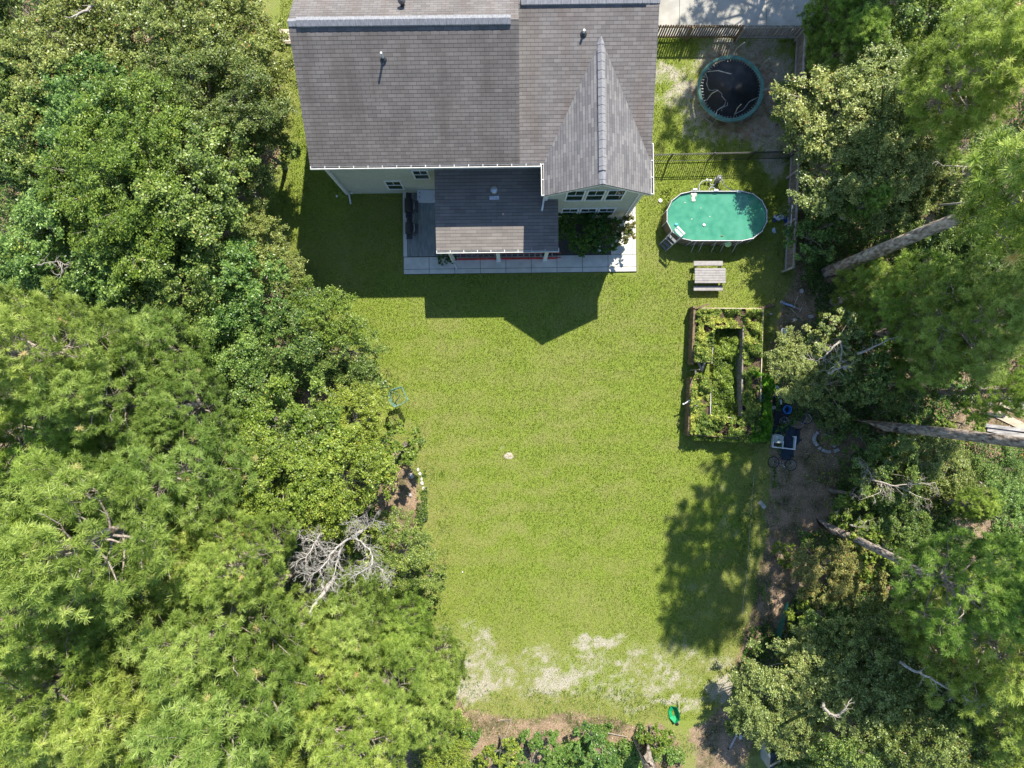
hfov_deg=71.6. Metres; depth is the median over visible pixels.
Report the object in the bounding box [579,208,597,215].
window
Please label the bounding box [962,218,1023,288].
broadleaf tree
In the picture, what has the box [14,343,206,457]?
pine tree
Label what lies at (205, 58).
broadleaf tree
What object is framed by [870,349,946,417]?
broadleaf tree
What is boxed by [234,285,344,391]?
broadleaf tree
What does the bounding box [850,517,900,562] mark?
dead tree
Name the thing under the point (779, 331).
path weeds
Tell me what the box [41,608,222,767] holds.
pine tree
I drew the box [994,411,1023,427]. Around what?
board
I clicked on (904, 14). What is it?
broadleaf tree
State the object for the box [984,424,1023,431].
board
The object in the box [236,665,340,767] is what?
pine tree
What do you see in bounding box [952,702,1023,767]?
broadleaf tree
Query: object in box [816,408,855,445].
broadleaf tree
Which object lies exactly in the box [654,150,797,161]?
metal fence
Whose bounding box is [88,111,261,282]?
broadleaf tree
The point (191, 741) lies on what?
pine tree
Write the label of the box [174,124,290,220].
broadleaf tree
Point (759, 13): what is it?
driveway
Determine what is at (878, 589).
broadleaf tree
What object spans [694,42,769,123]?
trampoline
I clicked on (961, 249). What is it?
broadleaf tree
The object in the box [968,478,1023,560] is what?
broadleaf tree
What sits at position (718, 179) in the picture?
pool pump
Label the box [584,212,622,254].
shrub
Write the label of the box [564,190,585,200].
window
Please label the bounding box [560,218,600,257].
shrub
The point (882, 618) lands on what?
broadleaf tree
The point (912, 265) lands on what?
pine tree
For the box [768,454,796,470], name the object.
bicycle
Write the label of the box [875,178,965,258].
broadleaf tree
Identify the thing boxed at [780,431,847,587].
path weeds
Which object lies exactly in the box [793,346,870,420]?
broadleaf tree
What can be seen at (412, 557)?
broadleaf tree
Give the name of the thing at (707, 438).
edge vine
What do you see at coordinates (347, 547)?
broadleaf tree
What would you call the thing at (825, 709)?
dead tree
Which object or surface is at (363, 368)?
broadleaf tree
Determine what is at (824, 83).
broadleaf tree
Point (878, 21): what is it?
tree
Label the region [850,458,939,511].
dead tree
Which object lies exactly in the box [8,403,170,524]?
pine tree
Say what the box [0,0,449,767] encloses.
undergrowth
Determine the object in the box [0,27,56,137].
broadleaf tree
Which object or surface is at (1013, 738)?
pine tree
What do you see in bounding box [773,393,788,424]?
tarp
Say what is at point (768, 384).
vine growth
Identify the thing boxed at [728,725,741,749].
hand cart
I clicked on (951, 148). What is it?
pine tree
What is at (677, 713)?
wheelbarrow
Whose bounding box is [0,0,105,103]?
broadleaf tree
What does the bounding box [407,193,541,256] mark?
patio
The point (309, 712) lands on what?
pine tree
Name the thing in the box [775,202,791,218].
broadleaf tree
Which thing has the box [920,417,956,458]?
broadleaf tree
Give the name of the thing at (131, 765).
pine tree
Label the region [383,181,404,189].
window
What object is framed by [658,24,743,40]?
wooden fence
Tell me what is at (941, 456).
broadleaf tree
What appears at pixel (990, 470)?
broadleaf tree
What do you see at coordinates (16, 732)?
pine tree
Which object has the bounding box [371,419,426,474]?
broadleaf tree
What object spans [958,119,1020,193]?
broadleaf tree
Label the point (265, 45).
broadleaf tree
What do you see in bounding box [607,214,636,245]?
shrub
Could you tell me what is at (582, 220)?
shrub
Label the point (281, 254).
broadleaf tree
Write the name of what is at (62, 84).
broadleaf tree
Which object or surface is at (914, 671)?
dead tree
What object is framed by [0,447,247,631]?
pine tree
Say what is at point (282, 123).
broadleaf tree
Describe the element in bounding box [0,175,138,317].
broadleaf tree
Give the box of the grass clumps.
[416,469,427,529]
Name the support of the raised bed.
on the ground at (678, 92)
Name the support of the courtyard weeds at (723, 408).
in the raised bed
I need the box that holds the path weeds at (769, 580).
[743,491,780,661]
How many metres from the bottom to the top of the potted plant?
0.671 m
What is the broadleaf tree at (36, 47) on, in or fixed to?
on the ground at (678, 92)
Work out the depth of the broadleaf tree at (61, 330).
31.61 m
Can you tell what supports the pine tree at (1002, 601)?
on the ground at (678, 92)
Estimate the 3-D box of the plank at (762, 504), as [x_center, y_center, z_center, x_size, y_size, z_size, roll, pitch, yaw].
[13.383,6.458,37.970,0.200,0.030,0.455,-40,90,0]
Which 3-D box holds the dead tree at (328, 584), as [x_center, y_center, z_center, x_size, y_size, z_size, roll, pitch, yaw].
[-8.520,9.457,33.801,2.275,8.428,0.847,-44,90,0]
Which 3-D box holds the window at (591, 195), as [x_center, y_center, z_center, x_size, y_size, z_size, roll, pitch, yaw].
[3.902,-8.852,33.340,0.880,1.820,0.048,-1,90,0]
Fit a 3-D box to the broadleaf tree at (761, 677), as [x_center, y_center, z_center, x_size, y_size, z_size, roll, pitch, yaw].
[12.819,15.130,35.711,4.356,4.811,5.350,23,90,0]
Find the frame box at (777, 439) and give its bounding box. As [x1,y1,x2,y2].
[771,434,796,449]
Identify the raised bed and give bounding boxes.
[683,306,763,440]
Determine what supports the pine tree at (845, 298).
on the ground at (678, 92)
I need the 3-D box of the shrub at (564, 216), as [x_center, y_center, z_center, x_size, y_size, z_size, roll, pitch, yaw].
[2.934,-8.197,37.221,2.087,1.643,1.822,-2,90,0]
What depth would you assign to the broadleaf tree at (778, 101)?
36.20 m
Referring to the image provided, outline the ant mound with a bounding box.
[504,452,513,458]
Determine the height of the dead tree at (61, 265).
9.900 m
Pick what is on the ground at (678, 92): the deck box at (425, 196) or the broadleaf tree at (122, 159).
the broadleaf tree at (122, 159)
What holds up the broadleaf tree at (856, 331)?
on the ground at (678, 92)
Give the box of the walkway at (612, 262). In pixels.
[404,208,635,273]
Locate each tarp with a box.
[772,424,801,459]
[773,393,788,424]
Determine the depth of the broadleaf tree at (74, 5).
29.64 m
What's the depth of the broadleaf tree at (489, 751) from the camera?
35.80 m
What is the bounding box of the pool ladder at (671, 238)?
[659,226,684,250]
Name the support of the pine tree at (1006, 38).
on the ground at (678, 92)
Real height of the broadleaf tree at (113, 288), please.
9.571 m
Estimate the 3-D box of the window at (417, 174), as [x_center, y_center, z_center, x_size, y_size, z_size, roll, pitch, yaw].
[-4.437,-10.200,34.605,0.800,1.450,0.048,-1,90,0]
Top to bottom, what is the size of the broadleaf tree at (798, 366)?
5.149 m
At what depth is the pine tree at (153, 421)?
28.12 m
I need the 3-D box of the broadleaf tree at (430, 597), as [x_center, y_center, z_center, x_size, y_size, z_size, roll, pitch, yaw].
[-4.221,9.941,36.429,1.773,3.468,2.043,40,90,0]
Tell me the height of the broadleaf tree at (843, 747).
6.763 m
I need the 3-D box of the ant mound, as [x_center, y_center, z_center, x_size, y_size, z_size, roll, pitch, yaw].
[-0.164,3.848,38.010,0.528,0.101,0.430,0,90,0]
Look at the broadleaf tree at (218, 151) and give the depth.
31.07 m
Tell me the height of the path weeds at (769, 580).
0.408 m
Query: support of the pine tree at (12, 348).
on the ground at (678, 92)
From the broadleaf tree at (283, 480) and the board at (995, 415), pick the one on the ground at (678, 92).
the broadleaf tree at (283, 480)
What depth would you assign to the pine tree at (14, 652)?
23.66 m
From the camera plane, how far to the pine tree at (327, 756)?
26.84 m
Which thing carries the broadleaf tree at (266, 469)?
on the ground at (678, 92)
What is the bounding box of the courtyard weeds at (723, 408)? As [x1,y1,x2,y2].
[711,328,740,414]
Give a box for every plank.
[758,303,774,308]
[758,501,765,508]
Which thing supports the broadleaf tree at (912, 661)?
on the ground at (678, 92)
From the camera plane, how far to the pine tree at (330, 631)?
30.38 m
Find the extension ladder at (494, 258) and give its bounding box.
[454,252,560,259]
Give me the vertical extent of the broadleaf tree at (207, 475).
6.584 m
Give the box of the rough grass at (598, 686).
[228,6,829,767]
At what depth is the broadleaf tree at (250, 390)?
31.89 m
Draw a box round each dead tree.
[37,254,72,278]
[64,1,146,54]
[288,507,395,602]
[296,555,350,621]
[799,331,902,375]
[822,697,852,720]
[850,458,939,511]
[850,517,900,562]
[899,659,986,712]
[932,140,991,205]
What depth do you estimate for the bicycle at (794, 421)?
37.85 m
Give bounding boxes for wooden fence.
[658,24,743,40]
[735,25,803,41]
[781,28,805,272]
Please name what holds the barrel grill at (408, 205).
on the patio
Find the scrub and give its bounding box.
[440,722,684,767]
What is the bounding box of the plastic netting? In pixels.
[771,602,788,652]
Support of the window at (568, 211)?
in the house
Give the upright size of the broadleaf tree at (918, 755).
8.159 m
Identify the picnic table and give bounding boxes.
[693,261,725,290]
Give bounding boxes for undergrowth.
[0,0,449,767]
[730,0,1023,767]
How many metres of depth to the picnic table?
37.27 m
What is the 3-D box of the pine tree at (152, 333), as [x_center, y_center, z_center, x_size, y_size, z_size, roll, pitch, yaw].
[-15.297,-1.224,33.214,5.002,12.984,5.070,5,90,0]
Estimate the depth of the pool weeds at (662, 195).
37.91 m
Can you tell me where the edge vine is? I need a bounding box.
[692,434,769,443]
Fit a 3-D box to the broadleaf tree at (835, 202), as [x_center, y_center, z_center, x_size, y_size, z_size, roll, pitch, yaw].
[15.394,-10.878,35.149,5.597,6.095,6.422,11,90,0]
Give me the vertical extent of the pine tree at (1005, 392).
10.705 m
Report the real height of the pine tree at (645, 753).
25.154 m
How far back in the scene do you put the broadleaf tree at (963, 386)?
35.73 m
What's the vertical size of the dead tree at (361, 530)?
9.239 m
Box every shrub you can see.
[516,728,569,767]
[558,213,586,242]
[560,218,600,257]
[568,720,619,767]
[576,213,599,226]
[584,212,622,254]
[596,219,631,250]
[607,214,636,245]
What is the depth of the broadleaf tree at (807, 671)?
33.53 m
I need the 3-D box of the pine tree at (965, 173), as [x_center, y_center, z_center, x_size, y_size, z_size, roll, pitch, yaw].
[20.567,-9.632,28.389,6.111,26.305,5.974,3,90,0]
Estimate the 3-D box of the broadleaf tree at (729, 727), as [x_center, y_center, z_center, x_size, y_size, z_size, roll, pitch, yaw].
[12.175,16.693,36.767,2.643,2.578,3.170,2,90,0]
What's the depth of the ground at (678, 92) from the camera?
38.00 m
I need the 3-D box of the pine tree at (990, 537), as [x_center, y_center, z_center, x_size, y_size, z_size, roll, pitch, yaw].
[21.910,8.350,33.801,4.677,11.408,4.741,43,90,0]
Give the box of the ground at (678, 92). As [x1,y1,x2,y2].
[0,0,1023,767]
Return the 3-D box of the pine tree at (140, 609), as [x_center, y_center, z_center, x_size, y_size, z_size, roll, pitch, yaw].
[-15.191,9.148,32.394,6.311,15.255,5.507,-13,90,0]
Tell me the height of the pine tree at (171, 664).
18.184 m
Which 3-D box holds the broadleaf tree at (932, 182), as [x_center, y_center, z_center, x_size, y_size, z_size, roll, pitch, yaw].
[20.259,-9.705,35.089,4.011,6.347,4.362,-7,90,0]
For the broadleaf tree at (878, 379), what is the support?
on the ground at (678, 92)
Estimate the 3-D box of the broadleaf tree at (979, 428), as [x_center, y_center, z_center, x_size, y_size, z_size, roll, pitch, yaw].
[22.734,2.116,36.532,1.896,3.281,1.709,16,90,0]
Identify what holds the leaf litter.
on the ground at (678, 92)
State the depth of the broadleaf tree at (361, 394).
32.55 m
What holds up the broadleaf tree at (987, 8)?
on the ground at (678, 92)
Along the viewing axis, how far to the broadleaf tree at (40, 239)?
31.03 m
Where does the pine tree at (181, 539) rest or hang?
on the ground at (678, 92)
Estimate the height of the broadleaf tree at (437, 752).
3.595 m
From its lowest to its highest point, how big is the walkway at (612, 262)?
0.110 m
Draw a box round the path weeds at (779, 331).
[765,291,817,390]
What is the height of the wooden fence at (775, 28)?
1.469 m
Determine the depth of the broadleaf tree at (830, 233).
35.83 m
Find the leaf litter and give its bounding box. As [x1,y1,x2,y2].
[208,1,1023,767]
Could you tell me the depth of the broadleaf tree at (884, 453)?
36.08 m
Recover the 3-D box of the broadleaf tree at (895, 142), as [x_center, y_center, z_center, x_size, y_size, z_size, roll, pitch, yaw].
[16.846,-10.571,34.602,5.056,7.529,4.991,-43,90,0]
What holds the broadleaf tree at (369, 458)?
on the ground at (678, 92)
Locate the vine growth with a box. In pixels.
[750,370,775,442]
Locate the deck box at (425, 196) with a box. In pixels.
[417,190,434,202]
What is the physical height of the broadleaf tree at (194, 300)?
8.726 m
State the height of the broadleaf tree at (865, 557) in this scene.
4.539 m
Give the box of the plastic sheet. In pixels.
[774,213,783,220]
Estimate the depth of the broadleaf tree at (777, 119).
36.60 m
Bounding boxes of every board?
[983,412,1004,416]
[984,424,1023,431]
[987,427,1023,436]
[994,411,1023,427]
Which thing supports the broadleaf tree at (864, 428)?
on the ground at (678, 92)
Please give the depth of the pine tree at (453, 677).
32.42 m
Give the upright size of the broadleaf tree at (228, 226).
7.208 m
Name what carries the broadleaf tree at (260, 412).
on the ground at (678, 92)
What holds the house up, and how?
on the ground at (678, 92)
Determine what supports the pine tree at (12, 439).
on the ground at (678, 92)
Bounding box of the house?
[287,0,659,268]
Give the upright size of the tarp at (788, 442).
0.076 m
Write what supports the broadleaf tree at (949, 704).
on the ground at (678, 92)
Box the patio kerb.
[403,193,406,256]
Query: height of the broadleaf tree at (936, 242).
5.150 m
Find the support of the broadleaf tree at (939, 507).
on the ground at (678, 92)
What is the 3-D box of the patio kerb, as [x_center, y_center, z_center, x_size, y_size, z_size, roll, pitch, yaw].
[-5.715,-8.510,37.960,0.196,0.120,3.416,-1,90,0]
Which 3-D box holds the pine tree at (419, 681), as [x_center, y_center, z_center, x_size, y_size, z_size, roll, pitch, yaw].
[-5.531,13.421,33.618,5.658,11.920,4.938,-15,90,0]
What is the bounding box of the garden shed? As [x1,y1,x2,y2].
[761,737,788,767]
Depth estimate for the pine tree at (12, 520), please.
28.60 m
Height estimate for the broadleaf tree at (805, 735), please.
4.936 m
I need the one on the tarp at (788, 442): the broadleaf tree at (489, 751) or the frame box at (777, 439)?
the frame box at (777, 439)
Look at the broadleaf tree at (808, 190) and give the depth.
36.04 m
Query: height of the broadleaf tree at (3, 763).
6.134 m
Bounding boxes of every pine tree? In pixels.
[0,275,174,414]
[0,382,97,515]
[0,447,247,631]
[0,478,90,543]
[0,524,177,680]
[0,608,167,767]
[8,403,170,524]
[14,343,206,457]
[18,688,152,767]
[26,551,216,690]
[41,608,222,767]
[68,413,258,559]
[83,301,217,410]
[110,478,278,606]
[112,555,308,716]
[116,694,257,767]
[119,598,324,767]
[125,352,258,461]
[174,504,312,622]
[216,581,333,691]
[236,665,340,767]
[261,628,377,759]
[292,669,422,767]
[304,558,406,678]
[319,624,449,755]
[371,585,437,677]
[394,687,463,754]
[396,622,471,731]
[632,735,655,767]
[795,0,883,60]
[817,519,1023,660]
[818,177,895,227]
[820,126,1023,278]
[828,257,916,326]
[852,248,990,347]
[852,419,1023,447]
[868,247,1023,389]
[889,561,1023,726]
[896,0,1023,151]
[901,67,1017,172]
[911,355,1023,426]
[913,153,1018,197]
[915,484,1006,523]
[919,527,1023,606]
[922,639,1023,763]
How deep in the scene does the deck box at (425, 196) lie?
37.33 m
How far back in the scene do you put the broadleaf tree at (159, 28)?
29.38 m
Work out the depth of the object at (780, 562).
37.27 m
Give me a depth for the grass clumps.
37.91 m
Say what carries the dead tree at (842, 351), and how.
on the ground at (678, 92)
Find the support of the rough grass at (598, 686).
on the ground at (678, 92)
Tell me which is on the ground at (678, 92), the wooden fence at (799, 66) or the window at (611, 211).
the wooden fence at (799, 66)
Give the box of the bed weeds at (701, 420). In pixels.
[690,308,762,438]
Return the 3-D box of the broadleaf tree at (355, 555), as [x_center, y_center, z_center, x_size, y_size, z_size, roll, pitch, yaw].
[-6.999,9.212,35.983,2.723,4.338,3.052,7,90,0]
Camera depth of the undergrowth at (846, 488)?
37.70 m
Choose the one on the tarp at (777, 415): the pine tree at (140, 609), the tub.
the tub
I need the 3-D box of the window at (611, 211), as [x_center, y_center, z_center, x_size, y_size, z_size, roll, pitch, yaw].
[4.842,-8.864,36.540,0.880,1.500,0.048,-1,90,0]
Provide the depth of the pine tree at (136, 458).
26.26 m
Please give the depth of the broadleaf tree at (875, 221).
33.58 m
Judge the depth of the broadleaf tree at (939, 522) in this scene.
35.34 m
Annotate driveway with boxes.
[658,0,814,35]
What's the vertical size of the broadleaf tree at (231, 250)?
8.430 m
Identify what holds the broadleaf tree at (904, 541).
on the ground at (678, 92)
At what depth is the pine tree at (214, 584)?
26.38 m
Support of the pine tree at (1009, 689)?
on the ground at (678, 92)
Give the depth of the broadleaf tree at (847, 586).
34.36 m
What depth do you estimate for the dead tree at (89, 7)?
29.03 m
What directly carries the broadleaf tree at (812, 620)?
on the ground at (678, 92)
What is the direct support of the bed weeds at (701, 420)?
in the raised bed
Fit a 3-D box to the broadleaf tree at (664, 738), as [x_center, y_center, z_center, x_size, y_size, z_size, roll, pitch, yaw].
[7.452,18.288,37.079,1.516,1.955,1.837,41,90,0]
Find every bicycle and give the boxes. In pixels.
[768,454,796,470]
[778,413,811,429]
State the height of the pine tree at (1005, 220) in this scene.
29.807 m
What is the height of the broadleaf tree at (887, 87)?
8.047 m
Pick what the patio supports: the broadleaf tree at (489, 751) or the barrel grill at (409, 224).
the barrel grill at (409, 224)
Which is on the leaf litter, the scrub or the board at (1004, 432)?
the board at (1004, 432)
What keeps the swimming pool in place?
on the ground at (678, 92)
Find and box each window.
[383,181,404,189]
[411,170,430,179]
[561,208,578,215]
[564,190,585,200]
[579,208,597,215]
[584,190,606,200]
[596,208,616,215]
[603,190,626,200]
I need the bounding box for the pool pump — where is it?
[692,175,740,192]
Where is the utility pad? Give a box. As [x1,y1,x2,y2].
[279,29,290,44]
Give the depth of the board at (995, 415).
37.84 m
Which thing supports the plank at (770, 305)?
on the raised bed
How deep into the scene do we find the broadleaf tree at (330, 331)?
32.27 m
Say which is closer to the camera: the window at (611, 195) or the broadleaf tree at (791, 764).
the window at (611, 195)
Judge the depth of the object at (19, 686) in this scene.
31.85 m
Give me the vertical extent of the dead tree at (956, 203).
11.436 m
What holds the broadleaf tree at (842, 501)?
on the ground at (678, 92)
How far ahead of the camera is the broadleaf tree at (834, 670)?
32.31 m
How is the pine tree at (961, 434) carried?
on the ground at (678, 92)
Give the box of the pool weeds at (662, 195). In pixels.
[660,187,672,217]
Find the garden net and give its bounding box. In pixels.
[388,386,408,406]
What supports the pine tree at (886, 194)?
on the ground at (678, 92)
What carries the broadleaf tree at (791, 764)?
on the ground at (678, 92)
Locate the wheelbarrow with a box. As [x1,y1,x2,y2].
[669,699,681,725]
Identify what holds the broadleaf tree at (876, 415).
on the ground at (678, 92)
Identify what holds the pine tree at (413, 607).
on the ground at (678, 92)
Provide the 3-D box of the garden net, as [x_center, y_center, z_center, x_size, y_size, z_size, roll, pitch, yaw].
[-5.959,0.690,37.042,1.139,1.920,0.915,-26,90,0]
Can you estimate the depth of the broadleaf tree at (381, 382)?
33.95 m
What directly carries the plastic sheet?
on the ground at (678, 92)
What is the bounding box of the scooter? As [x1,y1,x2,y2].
[780,301,801,311]
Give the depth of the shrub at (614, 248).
36.66 m
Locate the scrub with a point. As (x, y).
(624, 751)
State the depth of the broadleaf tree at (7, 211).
31.97 m
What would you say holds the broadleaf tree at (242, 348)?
on the ground at (678, 92)
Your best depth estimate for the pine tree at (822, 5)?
33.59 m
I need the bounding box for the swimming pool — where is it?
[661,190,767,252]
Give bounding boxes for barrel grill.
[404,192,416,217]
[405,216,418,238]
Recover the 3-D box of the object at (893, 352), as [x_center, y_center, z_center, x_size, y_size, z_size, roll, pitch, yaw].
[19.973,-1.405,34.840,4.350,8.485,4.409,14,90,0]
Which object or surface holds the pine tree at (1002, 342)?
on the ground at (678, 92)
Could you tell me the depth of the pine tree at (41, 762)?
27.72 m
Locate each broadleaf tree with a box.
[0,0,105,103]
[0,0,132,142]
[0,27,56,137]
[0,56,93,199]
[0,119,87,245]
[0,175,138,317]
[0,200,64,252]
[0,218,112,351]
[0,721,52,767]
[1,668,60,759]
[22,46,177,191]
[27,257,131,365]
[32,65,195,282]
[33,0,161,80]
[48,174,184,315]
[81,0,248,98]
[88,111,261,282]
[92,67,226,187]
[96,20,299,149]
[126,233,245,343]
[153,0,297,119]
[169,198,254,289]
[169,274,277,396]
[170,217,290,346]
[171,396,253,494]
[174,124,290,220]
[194,321,296,443]
[200,48,294,148]
[207,422,345,533]
[218,210,308,303]
[233,375,350,495]
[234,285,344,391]
[240,110,301,170]
[252,402,337,493]
[281,275,369,350]
[287,421,400,543]
[293,313,388,392]
[307,380,393,464]
[313,358,391,418]
[317,489,378,553]
[343,545,393,602]
[361,505,446,594]
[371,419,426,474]
[406,704,473,767]
[408,564,446,606]
[476,734,520,767]
[638,723,673,757]
[723,636,816,740]
[724,687,774,740]
[748,675,837,760]
[762,325,833,406]
[765,727,836,767]
[769,41,921,172]
[770,101,791,130]
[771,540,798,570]
[771,615,858,729]
[775,79,805,108]
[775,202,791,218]
[777,89,890,219]
[782,213,850,262]
[782,324,833,367]
[783,593,836,645]
[789,534,881,608]
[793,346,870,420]
[798,307,866,371]
[798,596,883,668]
[799,169,837,225]
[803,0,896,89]
[804,645,927,754]
[806,699,909,767]
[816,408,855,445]
[816,592,907,691]
[825,563,889,626]
[826,338,898,404]
[828,467,884,530]
[836,28,936,159]
[836,92,945,215]
[837,158,921,256]
[837,422,898,463]
[838,524,899,579]
[842,0,962,103]
[848,433,933,514]
[855,596,961,737]
[857,499,936,561]
[862,674,993,767]
[867,418,926,482]
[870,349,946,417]
[871,391,918,424]
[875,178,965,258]
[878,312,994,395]
[879,0,987,70]
[888,131,985,216]
[889,211,979,284]
[892,424,979,500]
[912,468,968,519]
[914,514,959,567]
[918,645,1004,752]
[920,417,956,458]
[933,372,982,405]
[937,206,1014,292]
[938,409,987,444]
[943,0,1023,74]
[943,443,1023,526]
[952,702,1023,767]
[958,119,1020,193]
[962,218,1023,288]
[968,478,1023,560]
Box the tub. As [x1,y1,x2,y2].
[782,405,791,413]
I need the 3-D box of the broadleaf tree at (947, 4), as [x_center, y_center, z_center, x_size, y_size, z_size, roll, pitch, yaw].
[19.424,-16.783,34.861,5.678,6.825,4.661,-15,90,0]
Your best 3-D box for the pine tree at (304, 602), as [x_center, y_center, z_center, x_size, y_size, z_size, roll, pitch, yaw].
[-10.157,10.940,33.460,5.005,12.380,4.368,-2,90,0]
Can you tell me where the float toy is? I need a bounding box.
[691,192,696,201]
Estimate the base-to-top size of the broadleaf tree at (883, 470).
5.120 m
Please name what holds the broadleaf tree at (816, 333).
on the ground at (678, 92)
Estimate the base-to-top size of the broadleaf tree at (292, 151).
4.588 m
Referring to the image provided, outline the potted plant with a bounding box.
[437,254,448,265]
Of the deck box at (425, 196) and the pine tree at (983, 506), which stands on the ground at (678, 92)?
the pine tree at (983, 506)
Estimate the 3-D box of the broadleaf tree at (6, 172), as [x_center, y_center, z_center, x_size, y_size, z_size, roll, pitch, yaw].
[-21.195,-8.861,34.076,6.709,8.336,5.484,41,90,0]
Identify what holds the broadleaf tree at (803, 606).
on the ground at (678, 92)
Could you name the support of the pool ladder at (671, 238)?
on the ground at (678, 92)
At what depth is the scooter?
37.91 m

